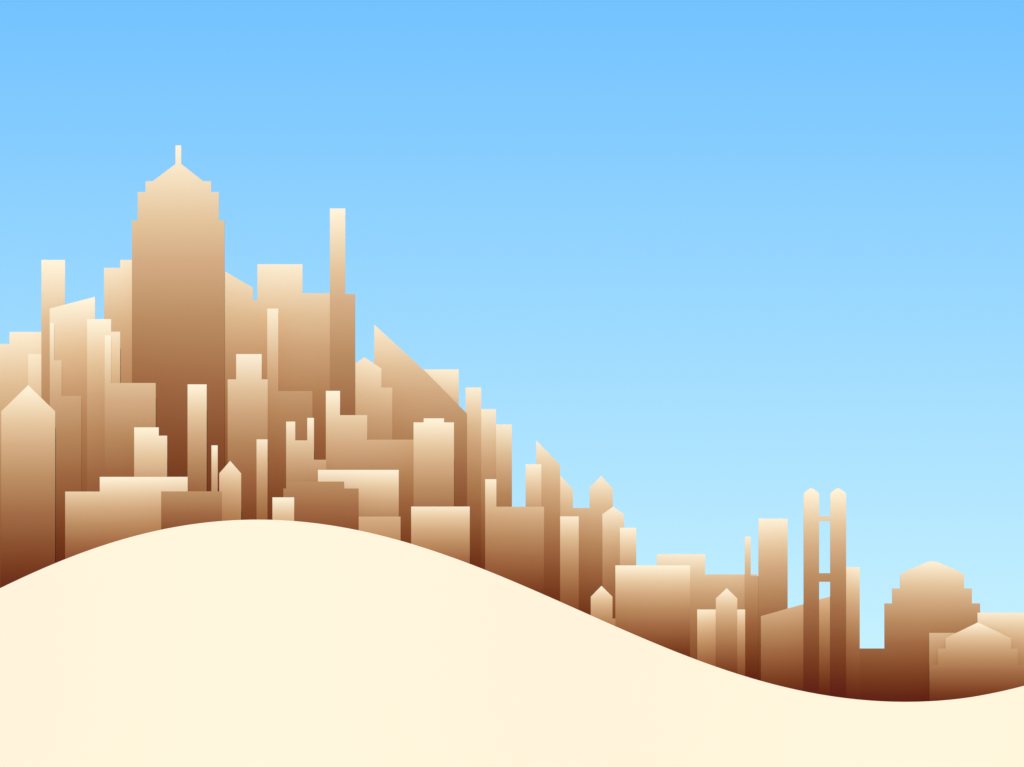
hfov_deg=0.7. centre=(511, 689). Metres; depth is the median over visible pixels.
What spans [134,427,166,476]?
stepped building
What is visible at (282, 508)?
block
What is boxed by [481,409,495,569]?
slab tower
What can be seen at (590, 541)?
twin gable building
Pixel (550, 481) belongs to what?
slant roof tower
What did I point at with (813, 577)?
twin towers
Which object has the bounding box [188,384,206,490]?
slab tower
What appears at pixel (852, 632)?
slab tower
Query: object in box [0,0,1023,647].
sky
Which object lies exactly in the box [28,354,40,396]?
slab tower
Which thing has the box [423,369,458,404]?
flat block
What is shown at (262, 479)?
slab tower
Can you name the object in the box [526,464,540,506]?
slab tower
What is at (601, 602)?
gabled building
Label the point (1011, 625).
stepped building
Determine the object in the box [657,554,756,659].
stepped building
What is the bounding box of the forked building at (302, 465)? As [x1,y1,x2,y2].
[286,418,325,481]
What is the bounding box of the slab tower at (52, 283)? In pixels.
[41,260,64,405]
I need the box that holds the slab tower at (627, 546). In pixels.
[620,528,635,564]
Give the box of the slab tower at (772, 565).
[758,519,787,680]
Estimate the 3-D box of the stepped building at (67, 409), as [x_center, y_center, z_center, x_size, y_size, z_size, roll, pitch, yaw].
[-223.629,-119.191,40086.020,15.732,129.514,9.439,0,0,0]
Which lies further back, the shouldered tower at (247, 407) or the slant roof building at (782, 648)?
the shouldered tower at (247, 407)
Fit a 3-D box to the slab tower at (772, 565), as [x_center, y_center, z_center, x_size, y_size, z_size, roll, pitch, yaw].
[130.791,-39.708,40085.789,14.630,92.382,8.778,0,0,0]
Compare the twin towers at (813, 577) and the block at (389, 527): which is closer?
the block at (389, 527)
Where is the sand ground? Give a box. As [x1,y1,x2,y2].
[0,520,1023,766]
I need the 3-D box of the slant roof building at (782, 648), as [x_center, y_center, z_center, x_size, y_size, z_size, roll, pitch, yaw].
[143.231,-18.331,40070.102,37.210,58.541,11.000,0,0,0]
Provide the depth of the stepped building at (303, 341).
40145.00 m
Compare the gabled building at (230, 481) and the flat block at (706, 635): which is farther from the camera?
the flat block at (706, 635)
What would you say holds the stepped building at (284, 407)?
on the sand ground
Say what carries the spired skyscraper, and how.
on the sand ground
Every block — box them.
[161,445,221,529]
[272,497,293,520]
[318,470,398,516]
[359,517,400,540]
[411,507,469,563]
[414,418,453,506]
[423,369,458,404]
[615,565,689,656]
[697,609,744,675]
[745,536,757,679]
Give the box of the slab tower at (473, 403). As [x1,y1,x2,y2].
[466,387,480,567]
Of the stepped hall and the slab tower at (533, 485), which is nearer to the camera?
the stepped hall
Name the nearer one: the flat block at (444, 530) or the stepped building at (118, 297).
the flat block at (444, 530)
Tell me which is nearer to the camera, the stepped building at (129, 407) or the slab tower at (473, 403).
the stepped building at (129, 407)
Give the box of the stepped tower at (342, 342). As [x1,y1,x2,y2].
[330,208,354,414]
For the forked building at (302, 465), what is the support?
on the sand ground
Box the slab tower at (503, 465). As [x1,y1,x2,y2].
[496,424,511,506]
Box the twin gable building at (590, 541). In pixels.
[560,476,612,614]
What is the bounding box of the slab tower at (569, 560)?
[560,516,578,609]
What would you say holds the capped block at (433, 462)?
on the sand ground
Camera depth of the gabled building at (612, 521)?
40112.30 m
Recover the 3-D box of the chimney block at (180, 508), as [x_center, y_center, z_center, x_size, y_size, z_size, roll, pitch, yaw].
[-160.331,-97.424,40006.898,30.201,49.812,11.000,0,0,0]
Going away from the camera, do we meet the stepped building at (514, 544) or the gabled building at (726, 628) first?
the gabled building at (726, 628)
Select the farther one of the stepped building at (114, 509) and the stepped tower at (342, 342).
the stepped tower at (342, 342)
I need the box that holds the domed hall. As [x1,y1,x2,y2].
[860,561,979,701]
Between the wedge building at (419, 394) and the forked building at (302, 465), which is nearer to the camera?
the forked building at (302, 465)
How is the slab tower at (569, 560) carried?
on the sand ground
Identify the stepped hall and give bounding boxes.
[929,623,1023,700]
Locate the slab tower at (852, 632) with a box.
[846,567,859,699]
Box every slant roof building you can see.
[50,297,94,491]
[761,597,829,695]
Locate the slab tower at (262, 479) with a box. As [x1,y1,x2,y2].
[257,439,267,519]
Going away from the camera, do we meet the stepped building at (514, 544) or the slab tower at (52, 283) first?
the stepped building at (514, 544)
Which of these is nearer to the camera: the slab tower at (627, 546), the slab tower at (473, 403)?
the slab tower at (627, 546)
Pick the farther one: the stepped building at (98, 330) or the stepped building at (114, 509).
the stepped building at (98, 330)
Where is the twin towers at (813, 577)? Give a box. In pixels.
[803,488,845,697]
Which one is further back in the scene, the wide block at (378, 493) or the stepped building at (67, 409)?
the stepped building at (67, 409)
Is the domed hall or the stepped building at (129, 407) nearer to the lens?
the stepped building at (129, 407)
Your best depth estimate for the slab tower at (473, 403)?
40160.70 m
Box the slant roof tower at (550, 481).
[536,441,559,600]
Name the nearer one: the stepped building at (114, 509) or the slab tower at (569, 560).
the stepped building at (114, 509)
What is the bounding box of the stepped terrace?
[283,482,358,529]
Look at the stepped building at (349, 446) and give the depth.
40064.40 m
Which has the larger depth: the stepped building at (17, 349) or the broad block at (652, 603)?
the stepped building at (17, 349)
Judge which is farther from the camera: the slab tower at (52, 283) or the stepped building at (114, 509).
the slab tower at (52, 283)
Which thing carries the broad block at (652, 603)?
on the sand ground
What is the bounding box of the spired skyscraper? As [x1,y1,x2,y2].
[132,145,224,490]
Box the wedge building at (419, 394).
[374,325,466,506]
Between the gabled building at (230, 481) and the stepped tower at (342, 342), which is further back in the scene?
the stepped tower at (342, 342)
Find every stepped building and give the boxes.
[0,332,40,587]
[50,323,80,562]
[65,477,187,558]
[87,319,119,491]
[104,260,131,382]
[105,335,155,476]
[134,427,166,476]
[225,264,329,465]
[267,309,312,519]
[326,391,413,543]
[485,479,543,593]
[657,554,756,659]
[929,613,1023,664]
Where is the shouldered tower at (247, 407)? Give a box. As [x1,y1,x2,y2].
[228,354,267,519]
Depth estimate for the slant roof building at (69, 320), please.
40096.60 m
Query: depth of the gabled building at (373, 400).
40128.10 m
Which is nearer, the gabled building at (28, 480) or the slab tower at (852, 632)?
the gabled building at (28, 480)
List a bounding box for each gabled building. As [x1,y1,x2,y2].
[1,385,54,587]
[219,461,240,520]
[355,357,391,439]
[591,586,614,625]
[602,507,623,618]
[716,588,736,673]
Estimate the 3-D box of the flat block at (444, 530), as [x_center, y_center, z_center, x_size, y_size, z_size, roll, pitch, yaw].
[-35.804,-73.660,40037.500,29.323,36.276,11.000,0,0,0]
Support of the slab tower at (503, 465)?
on the sand ground

